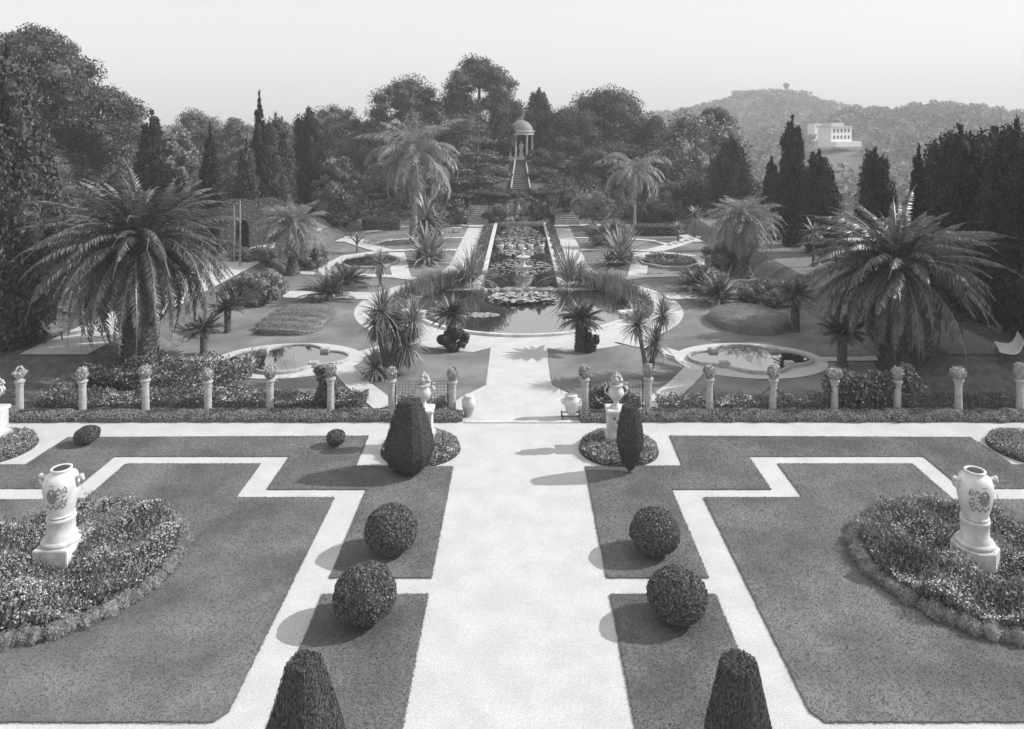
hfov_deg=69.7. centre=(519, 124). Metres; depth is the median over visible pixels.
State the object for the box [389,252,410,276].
gravel path
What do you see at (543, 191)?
shrub
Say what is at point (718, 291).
cycad
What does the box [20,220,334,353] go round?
gravel path
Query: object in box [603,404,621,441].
stone pedestal
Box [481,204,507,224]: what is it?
shrub
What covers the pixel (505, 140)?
leafy tree
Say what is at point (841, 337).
palm tree
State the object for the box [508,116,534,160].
temple
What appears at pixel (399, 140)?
cedar tree
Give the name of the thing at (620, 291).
reed bed
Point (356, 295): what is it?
gravel path
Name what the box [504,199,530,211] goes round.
shrub
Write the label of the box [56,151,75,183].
pine tree
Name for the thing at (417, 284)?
reed bed
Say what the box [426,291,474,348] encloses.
cycad
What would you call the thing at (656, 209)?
shrub
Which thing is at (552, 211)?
spiky plant
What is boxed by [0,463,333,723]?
lawn
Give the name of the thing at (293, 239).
shaggy palm
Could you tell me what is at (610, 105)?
pine tree
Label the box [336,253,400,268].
octagonal pond
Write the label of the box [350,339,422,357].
gravel path
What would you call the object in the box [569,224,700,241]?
gravel path
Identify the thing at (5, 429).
stone pedestal
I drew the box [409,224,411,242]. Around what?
stone post
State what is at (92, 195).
pine tree
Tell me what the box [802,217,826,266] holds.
fan palm
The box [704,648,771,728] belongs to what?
topiary yew
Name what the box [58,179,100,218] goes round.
pine tree
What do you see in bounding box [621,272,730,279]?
gravel path
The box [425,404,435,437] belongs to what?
stone pedestal
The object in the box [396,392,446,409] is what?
flower border
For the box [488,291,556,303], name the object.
lily pads
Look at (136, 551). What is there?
flower bed
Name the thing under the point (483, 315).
lily pads
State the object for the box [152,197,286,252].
arched hedge
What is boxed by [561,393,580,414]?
oil jar
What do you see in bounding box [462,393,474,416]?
oil jar
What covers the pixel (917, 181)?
cypress tree
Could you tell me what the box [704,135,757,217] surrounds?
cypress tree
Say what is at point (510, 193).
shrub
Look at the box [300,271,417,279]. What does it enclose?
gravel path
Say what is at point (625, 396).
dark bush
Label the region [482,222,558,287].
canal
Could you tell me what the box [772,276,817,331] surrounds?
palm tree
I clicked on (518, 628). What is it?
gravel path
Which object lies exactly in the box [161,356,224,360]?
gravel path
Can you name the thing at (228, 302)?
cycad
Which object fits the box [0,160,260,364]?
date palm
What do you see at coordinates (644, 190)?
pine tree
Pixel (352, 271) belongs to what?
cycad
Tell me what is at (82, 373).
garden column
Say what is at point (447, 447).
flower bed
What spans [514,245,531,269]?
canal fountain
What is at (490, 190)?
shrub
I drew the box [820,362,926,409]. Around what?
bush
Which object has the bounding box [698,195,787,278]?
shaggy palm
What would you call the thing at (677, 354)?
gravel path
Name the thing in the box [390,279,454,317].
pool border
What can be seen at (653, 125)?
pine tree
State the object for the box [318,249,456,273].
gravel path
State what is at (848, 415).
hedge
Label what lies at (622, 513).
grass
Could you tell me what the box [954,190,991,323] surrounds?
cypress tree
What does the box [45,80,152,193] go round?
pine tree
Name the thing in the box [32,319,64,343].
lounge chair
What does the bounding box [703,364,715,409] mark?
garden column
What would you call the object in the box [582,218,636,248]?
shrub
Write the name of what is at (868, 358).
gravel path
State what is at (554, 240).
canal border
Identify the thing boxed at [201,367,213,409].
garden column
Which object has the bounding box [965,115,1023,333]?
cypress tree
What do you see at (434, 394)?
trellis fence
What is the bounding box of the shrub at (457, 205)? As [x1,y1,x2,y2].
[439,199,472,223]
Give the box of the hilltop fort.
[732,90,791,96]
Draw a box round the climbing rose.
[313,364,339,408]
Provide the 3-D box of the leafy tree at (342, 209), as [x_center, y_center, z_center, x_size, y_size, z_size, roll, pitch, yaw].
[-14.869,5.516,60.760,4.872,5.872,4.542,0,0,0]
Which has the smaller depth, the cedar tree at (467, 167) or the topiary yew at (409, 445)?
the topiary yew at (409, 445)
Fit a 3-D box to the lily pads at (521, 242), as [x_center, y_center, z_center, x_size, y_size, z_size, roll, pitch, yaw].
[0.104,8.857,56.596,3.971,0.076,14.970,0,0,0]
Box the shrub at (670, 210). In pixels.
[646,196,685,216]
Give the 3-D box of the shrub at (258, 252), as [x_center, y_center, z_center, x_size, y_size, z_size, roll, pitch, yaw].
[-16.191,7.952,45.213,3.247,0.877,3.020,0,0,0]
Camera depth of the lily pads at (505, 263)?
45.88 m
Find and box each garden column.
[11,366,27,408]
[75,366,89,410]
[138,364,151,409]
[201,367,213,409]
[264,365,275,408]
[324,363,336,408]
[385,365,397,408]
[447,366,458,408]
[578,364,590,408]
[642,362,654,408]
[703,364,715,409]
[767,364,779,409]
[826,367,842,408]
[891,365,904,407]
[949,365,967,409]
[1013,362,1023,409]
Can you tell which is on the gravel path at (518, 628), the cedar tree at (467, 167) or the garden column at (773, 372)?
the garden column at (773, 372)
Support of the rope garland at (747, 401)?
hanging from the garden column at (709, 372)
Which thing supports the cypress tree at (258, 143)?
on the ground at (986, 373)
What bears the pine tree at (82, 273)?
on the ground at (986, 373)
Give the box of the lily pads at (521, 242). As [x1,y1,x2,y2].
[495,226,545,255]
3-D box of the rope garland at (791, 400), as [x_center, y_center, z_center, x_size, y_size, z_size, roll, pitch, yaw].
[8.803,8.344,22.739,2.131,0.851,0.281,0,0,0]
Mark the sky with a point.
(214, 57)
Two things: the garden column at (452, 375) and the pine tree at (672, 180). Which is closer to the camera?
the garden column at (452, 375)
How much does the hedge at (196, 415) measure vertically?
0.391 m
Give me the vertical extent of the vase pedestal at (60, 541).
0.980 m
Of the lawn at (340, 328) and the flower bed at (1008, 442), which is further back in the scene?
the lawn at (340, 328)
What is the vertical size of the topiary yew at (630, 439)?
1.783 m
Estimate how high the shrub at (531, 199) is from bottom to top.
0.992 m
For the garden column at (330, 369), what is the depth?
22.67 m
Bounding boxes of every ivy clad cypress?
[0,39,62,354]
[34,111,69,322]
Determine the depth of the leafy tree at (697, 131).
75.52 m
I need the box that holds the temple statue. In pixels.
[519,141,523,157]
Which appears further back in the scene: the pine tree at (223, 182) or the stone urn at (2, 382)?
the pine tree at (223, 182)
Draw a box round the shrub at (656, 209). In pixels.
[629,198,665,222]
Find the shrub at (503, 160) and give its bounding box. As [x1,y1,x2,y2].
[488,151,509,166]
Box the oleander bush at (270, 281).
[221,267,289,307]
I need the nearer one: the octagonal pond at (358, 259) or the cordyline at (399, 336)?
the cordyline at (399, 336)
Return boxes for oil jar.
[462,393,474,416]
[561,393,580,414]
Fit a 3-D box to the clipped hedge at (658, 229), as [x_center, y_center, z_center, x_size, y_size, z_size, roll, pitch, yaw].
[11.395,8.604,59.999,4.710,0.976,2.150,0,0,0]
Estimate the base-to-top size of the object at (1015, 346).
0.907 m
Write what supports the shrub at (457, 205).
on the ground at (986, 373)
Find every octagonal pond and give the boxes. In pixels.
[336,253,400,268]
[637,253,701,268]
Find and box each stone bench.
[402,308,426,320]
[617,308,644,320]
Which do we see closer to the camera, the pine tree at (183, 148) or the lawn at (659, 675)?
the lawn at (659, 675)
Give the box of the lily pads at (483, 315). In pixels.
[459,312,498,317]
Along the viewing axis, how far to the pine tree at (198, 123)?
82.97 m
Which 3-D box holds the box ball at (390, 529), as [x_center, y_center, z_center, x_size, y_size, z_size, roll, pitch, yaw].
[-2.691,8.509,15.461,1.147,0.964,1.184,0,0,0]
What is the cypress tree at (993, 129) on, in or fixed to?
on the ground at (986, 373)
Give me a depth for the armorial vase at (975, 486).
14.80 m
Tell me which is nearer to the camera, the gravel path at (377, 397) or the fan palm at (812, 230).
the gravel path at (377, 397)
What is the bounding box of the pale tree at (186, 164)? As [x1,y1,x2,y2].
[160,128,200,205]
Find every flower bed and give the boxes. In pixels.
[0,426,38,461]
[0,488,194,650]
[379,427,460,465]
[579,428,658,465]
[844,483,1023,647]
[985,427,1023,462]
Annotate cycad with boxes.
[180,310,227,354]
[208,291,245,333]
[296,263,366,304]
[321,261,372,291]
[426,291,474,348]
[555,297,605,352]
[669,262,718,296]
[680,264,755,306]
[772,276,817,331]
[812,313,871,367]
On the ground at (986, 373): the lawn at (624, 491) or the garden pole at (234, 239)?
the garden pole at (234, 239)
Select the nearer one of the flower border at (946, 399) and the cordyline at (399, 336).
the flower border at (946, 399)
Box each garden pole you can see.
[233,206,234,261]
[239,201,240,265]
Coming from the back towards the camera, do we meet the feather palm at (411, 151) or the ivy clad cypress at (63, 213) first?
the feather palm at (411, 151)
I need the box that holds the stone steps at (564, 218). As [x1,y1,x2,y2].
[555,209,579,224]
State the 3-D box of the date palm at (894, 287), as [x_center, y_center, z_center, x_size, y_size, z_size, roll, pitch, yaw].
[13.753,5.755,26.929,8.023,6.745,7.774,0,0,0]
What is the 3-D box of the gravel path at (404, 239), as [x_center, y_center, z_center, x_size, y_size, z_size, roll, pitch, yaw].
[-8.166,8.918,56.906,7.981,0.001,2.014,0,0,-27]
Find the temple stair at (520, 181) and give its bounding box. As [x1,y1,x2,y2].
[511,157,530,191]
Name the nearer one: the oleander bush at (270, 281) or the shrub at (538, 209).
the oleander bush at (270, 281)
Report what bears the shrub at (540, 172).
on the ground at (986, 373)
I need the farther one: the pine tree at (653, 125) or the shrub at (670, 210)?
the pine tree at (653, 125)
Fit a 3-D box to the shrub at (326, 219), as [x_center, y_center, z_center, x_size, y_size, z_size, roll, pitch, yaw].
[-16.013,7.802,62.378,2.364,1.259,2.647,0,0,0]
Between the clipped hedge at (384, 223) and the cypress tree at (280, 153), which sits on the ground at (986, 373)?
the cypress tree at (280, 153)
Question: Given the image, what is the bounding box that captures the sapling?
[345,231,368,252]
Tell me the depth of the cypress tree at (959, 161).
32.35 m
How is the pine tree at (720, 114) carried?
on the ground at (986, 373)
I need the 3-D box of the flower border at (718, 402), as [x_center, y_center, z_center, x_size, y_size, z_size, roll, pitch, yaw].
[6.820,8.769,23.342,4.984,0.444,1.263,0,0,0]
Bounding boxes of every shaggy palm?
[252,199,333,275]
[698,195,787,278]
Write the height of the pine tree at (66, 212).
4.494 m
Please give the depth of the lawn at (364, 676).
12.35 m
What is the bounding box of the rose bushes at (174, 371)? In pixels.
[105,348,260,391]
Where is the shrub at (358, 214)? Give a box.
[350,203,363,220]
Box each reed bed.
[394,265,468,301]
[573,267,645,302]
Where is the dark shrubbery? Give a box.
[76,357,162,390]
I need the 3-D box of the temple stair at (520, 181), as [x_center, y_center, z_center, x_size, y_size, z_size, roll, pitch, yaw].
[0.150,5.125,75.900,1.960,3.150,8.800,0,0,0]
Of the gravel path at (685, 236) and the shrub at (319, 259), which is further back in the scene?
the gravel path at (685, 236)
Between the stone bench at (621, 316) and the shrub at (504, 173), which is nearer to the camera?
the stone bench at (621, 316)
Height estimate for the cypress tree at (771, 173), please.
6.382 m
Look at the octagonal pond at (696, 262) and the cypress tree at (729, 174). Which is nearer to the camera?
the octagonal pond at (696, 262)
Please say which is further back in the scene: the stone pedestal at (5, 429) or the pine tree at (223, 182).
the pine tree at (223, 182)
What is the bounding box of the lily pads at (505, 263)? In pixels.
[491,259,550,275]
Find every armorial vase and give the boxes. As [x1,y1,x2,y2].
[38,463,84,519]
[951,465,998,522]
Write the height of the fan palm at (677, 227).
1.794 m
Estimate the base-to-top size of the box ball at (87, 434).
0.544 m
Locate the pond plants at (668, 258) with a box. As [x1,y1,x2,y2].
[645,252,692,263]
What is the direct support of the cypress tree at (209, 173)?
on the ground at (986, 373)
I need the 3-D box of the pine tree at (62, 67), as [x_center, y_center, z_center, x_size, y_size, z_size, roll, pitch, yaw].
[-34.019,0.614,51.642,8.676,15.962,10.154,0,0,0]
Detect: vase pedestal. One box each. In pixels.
[32,511,92,570]
[950,514,999,573]
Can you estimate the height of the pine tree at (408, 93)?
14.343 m
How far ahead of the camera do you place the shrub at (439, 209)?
65.62 m
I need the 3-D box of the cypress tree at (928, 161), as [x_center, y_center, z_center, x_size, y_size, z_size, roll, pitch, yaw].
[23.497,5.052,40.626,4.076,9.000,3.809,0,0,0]
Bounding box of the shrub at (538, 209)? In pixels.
[524,201,548,219]
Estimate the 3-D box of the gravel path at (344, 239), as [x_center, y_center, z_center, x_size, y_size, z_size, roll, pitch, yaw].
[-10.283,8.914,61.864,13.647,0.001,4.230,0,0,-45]
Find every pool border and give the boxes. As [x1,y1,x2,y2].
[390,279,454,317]
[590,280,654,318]
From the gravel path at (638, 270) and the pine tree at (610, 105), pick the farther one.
the pine tree at (610, 105)
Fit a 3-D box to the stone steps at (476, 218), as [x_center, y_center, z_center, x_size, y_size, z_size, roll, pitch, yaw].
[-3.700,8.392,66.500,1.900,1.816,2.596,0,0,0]
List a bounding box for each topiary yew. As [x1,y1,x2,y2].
[265,649,345,728]
[384,396,434,475]
[616,402,643,473]
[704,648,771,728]
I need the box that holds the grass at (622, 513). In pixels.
[0,435,1023,728]
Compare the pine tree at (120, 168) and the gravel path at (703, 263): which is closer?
the gravel path at (703, 263)
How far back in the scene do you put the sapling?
51.25 m
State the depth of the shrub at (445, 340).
29.06 m
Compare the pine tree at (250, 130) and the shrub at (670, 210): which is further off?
the pine tree at (250, 130)
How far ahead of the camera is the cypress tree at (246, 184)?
52.57 m
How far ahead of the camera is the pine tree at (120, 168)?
61.15 m
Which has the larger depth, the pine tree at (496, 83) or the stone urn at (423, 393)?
the pine tree at (496, 83)
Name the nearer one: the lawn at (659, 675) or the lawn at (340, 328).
the lawn at (659, 675)
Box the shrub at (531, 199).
[510,195,539,203]
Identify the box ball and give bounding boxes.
[73,424,100,444]
[326,428,345,446]
[332,560,396,626]
[363,502,417,556]
[629,506,680,556]
[646,563,708,626]
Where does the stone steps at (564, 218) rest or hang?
on the ground at (986, 373)
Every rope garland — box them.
[652,388,705,402]
[713,387,769,405]
[777,386,838,407]
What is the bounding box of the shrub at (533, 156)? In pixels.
[525,147,550,164]
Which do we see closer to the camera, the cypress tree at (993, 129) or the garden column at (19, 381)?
the garden column at (19, 381)
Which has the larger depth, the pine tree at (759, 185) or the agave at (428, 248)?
the pine tree at (759, 185)
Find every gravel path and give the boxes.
[0,224,1023,728]
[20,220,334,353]
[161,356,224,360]
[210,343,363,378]
[265,291,375,298]
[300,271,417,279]
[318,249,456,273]
[336,224,468,241]
[336,365,396,407]
[345,239,391,251]
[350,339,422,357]
[365,237,462,244]
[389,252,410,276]
[407,262,449,262]
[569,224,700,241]
[575,237,668,244]
[581,249,719,273]
[615,338,687,357]
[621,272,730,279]
[627,252,649,276]
[646,238,692,251]
[651,365,703,407]
[661,291,738,298]
[674,343,827,378]
[698,218,1005,353]
[813,356,877,360]
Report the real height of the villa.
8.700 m
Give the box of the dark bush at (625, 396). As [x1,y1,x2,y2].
[589,383,631,408]
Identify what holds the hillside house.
on the ground at (986, 373)
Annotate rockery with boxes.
[493,203,550,223]
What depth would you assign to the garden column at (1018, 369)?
22.66 m
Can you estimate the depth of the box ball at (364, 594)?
12.99 m
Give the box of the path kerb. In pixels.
[464,420,579,422]
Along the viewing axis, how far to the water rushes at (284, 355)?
27.87 m
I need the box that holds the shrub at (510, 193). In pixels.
[493,189,525,198]
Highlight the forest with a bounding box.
[54,87,1023,225]
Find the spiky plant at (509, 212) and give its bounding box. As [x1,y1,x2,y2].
[501,203,525,218]
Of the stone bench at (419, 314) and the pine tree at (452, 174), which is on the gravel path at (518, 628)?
the stone bench at (419, 314)
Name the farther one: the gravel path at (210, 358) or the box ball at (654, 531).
the gravel path at (210, 358)
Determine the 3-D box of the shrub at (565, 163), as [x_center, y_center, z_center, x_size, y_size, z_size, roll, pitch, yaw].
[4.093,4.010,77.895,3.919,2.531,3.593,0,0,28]
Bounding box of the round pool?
[417,286,628,336]
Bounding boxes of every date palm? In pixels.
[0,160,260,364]
[791,187,1023,372]
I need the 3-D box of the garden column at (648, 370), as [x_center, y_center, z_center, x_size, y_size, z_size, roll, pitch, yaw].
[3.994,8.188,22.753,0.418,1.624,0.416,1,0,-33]
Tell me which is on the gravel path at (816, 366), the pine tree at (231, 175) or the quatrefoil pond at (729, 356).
the quatrefoil pond at (729, 356)
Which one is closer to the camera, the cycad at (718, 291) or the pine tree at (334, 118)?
the cycad at (718, 291)
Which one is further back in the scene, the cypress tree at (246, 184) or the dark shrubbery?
the cypress tree at (246, 184)
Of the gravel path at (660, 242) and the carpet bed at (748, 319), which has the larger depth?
the gravel path at (660, 242)
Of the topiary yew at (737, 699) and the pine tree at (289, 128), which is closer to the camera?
the topiary yew at (737, 699)
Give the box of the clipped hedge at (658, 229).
[630,223,687,235]
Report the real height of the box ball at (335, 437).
0.471 m
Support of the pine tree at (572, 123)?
on the ground at (986, 373)
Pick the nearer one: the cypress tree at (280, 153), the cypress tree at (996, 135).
the cypress tree at (996, 135)
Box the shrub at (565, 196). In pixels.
[546,187,574,212]
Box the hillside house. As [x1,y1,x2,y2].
[807,123,820,141]
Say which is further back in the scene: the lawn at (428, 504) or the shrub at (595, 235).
the shrub at (595, 235)
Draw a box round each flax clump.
[437,241,507,290]
[534,243,602,291]
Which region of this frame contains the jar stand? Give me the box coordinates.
[561,410,579,419]
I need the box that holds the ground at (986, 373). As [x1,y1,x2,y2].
[0,95,1023,409]
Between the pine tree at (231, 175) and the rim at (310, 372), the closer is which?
the rim at (310, 372)
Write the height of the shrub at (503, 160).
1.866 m
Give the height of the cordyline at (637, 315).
3.128 m
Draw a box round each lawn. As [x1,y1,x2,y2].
[0,435,452,578]
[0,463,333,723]
[92,225,490,406]
[299,594,427,728]
[547,225,951,406]
[585,435,1023,578]
[610,594,738,728]
[704,463,1023,723]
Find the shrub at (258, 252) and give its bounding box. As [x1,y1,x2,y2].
[224,246,276,261]
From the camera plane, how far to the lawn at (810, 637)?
13.19 m
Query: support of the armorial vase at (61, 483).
on the vase pedestal at (60, 541)
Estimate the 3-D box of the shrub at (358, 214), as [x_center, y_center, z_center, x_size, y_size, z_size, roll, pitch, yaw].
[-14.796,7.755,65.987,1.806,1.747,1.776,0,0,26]
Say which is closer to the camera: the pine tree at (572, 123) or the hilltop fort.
the pine tree at (572, 123)
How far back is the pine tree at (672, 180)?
73.41 m
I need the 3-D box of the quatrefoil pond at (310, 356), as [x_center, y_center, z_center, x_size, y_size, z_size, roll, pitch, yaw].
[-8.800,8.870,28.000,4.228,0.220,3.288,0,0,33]
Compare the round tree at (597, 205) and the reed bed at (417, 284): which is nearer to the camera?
the reed bed at (417, 284)
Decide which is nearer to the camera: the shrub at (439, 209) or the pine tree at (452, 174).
the shrub at (439, 209)
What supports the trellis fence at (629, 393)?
on the gravel path at (518, 628)
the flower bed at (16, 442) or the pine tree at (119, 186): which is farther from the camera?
the pine tree at (119, 186)
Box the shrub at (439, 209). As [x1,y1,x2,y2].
[418,204,443,223]
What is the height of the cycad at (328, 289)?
2.298 m
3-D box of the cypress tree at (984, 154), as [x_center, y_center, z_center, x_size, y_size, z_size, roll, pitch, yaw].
[21.535,4.698,35.653,3.684,8.967,3.820,0,0,41]
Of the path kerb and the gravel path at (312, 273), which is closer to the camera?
the path kerb
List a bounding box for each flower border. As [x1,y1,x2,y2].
[29,375,369,409]
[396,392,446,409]
[589,388,641,408]
[655,391,813,409]
[802,389,1015,409]
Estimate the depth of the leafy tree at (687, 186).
68.58 m
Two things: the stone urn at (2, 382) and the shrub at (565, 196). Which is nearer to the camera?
the stone urn at (2, 382)
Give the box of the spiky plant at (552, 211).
[541,200,563,214]
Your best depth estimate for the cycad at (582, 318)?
28.98 m
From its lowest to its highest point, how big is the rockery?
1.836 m
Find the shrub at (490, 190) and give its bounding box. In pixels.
[477,187,505,196]
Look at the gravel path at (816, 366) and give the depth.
26.97 m
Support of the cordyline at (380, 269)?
on the lawn at (340, 328)
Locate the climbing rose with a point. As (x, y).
(320, 395)
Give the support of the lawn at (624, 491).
on the gravel path at (518, 628)
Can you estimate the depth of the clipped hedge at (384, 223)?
62.33 m
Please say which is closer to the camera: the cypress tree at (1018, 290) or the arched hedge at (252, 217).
the cypress tree at (1018, 290)
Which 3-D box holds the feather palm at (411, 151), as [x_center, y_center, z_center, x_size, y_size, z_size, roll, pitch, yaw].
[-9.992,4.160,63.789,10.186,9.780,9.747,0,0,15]
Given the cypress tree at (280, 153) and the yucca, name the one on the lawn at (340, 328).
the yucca
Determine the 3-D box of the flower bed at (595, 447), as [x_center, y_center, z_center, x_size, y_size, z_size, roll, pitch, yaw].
[2.745,8.876,20.343,2.236,0.510,2.215,0,0,0]
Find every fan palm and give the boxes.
[672,220,683,240]
[686,205,703,237]
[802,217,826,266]
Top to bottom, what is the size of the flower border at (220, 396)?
0.818 m
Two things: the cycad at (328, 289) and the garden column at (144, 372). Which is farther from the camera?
the cycad at (328, 289)
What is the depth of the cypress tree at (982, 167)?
31.74 m
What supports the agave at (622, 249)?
on the lawn at (695, 328)
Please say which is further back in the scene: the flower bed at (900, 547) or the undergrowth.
the undergrowth
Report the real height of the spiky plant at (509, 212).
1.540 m
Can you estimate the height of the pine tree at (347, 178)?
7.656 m
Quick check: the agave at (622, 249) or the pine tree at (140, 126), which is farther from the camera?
the pine tree at (140, 126)
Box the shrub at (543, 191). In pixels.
[527,187,556,196]
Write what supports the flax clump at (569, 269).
on the ground at (986, 373)
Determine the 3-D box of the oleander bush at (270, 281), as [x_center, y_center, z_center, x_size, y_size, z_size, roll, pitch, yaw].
[-13.250,8.153,37.057,3.113,1.958,2.832,0,0,0]
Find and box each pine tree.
[0,21,107,145]
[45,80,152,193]
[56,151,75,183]
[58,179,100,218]
[60,205,82,280]
[64,228,95,289]
[67,152,136,192]
[79,192,124,240]
[111,180,134,201]
[127,117,148,162]
[133,147,201,196]
[166,107,231,174]
[179,171,230,206]
[214,117,252,177]
[220,160,239,203]
[224,126,253,174]
[282,120,296,146]
[312,103,373,174]
[334,168,357,199]
[349,119,376,176]
[353,73,451,168]
[353,159,402,189]
[356,173,402,203]
[424,110,497,170]
[434,173,459,187]
[439,52,528,150]
[540,104,603,165]
[566,83,655,170]
[572,139,662,194]
[582,172,609,193]
[611,175,651,200]
[635,115,674,181]
[654,179,696,206]
[673,143,695,176]
[699,106,737,160]
[749,176,763,205]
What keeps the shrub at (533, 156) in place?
on the ground at (986, 373)
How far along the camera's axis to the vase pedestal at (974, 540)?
14.75 m
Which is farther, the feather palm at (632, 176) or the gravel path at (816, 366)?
the feather palm at (632, 176)
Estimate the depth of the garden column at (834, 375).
22.66 m
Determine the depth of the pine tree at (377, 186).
73.30 m
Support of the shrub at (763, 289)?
on the lawn at (695, 328)
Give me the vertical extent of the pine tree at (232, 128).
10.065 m
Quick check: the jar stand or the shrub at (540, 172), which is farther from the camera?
the shrub at (540, 172)
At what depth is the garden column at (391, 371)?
22.66 m
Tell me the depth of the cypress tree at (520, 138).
84.52 m
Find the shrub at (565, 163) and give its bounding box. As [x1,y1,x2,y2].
[537,150,573,171]
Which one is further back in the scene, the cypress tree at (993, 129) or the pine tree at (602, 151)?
the pine tree at (602, 151)
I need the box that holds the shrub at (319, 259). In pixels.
[298,243,328,268]
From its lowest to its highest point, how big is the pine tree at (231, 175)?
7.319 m
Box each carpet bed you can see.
[255,303,335,335]
[705,303,790,335]
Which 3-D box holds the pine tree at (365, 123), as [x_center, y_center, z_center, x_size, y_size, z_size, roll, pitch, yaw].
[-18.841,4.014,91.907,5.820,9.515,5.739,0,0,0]
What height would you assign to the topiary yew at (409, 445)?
1.907 m
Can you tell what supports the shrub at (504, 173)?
on the ground at (986, 373)
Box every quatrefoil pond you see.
[225,343,350,374]
[687,343,813,374]
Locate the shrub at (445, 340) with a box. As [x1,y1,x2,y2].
[436,327,470,352]
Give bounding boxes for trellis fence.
[395,381,448,407]
[590,380,643,409]
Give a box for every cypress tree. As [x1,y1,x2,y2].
[130,109,173,204]
[196,122,221,255]
[232,137,260,238]
[248,89,274,228]
[262,111,298,226]
[289,106,333,220]
[496,119,537,156]
[522,87,555,153]
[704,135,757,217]
[759,156,780,239]
[773,114,807,246]
[798,148,843,255]
[853,146,898,260]
[905,143,929,242]
[910,138,939,192]
[921,121,988,313]
[928,129,988,215]
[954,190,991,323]
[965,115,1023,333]
[965,144,996,221]
[970,124,1000,155]
[983,124,1022,166]
[1002,190,1023,337]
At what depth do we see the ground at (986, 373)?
30.80 m
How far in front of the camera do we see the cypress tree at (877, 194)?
39.54 m
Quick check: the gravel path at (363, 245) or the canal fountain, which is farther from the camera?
the gravel path at (363, 245)
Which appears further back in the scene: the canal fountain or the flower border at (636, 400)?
the canal fountain
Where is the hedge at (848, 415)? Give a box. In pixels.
[579,407,1023,422]
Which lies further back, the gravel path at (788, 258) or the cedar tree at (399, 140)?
the cedar tree at (399, 140)
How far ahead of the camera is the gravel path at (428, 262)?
47.63 m
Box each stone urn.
[0,378,5,406]
[412,371,434,408]
[604,371,627,409]
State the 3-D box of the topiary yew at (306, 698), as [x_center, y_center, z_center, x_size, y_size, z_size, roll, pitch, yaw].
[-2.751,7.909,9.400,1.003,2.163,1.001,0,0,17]
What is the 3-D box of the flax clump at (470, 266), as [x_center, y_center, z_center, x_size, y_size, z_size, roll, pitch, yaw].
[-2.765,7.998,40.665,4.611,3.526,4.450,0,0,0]
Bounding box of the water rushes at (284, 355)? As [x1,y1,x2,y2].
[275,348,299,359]
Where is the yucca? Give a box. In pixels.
[400,195,453,243]
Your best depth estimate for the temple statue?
81.63 m
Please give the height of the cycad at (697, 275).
2.027 m
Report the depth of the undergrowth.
70.79 m
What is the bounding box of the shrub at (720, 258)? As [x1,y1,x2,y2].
[700,240,735,273]
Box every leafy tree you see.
[310,156,371,226]
[490,123,515,165]
[641,108,753,203]
[643,169,715,220]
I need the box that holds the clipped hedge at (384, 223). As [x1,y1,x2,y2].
[361,217,400,230]
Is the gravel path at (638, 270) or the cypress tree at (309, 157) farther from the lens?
the cypress tree at (309, 157)
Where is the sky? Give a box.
[0,0,1023,127]
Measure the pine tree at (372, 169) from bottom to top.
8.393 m
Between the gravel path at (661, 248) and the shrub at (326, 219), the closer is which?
the gravel path at (661, 248)
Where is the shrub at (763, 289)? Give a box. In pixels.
[736,277,791,307]
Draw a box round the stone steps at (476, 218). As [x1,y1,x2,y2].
[467,206,487,224]
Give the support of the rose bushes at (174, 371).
on the lawn at (340, 328)
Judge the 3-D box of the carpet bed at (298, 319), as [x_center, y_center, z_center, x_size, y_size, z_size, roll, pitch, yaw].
[-10.086,8.756,33.474,2.971,0.476,4.672,0,0,0]
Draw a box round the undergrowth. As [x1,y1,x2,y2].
[14,156,1023,347]
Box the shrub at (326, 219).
[318,213,335,222]
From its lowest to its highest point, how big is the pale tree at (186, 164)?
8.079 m
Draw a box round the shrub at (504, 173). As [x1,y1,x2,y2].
[479,169,513,177]
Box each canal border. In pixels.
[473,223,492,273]
[544,223,566,274]
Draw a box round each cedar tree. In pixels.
[370,108,442,203]
[442,98,513,204]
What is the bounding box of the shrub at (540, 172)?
[526,166,559,179]
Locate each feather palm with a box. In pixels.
[352,118,464,227]
[589,150,673,224]
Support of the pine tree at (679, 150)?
on the ground at (986, 373)
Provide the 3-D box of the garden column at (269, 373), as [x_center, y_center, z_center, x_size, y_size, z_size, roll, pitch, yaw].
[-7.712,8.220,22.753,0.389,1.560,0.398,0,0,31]
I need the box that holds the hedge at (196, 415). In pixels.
[9,406,462,423]
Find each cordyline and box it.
[351,282,437,383]
[365,245,392,286]
[617,293,682,376]
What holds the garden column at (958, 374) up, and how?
on the gravel path at (518, 628)
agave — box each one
[391,220,462,268]
[590,221,657,269]
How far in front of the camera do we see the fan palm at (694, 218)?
57.86 m
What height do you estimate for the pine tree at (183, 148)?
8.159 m
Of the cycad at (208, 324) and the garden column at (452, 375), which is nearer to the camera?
the garden column at (452, 375)
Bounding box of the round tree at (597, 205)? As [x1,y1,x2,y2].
[570,189,614,225]
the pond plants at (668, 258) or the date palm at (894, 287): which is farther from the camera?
the pond plants at (668, 258)
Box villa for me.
[816,123,861,147]
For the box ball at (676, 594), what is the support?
on the lawn at (659, 675)
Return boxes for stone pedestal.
[0,404,12,439]
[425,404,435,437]
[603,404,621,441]
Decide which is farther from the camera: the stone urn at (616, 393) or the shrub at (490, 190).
the shrub at (490, 190)
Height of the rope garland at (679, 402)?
0.571 m
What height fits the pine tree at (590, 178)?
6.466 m

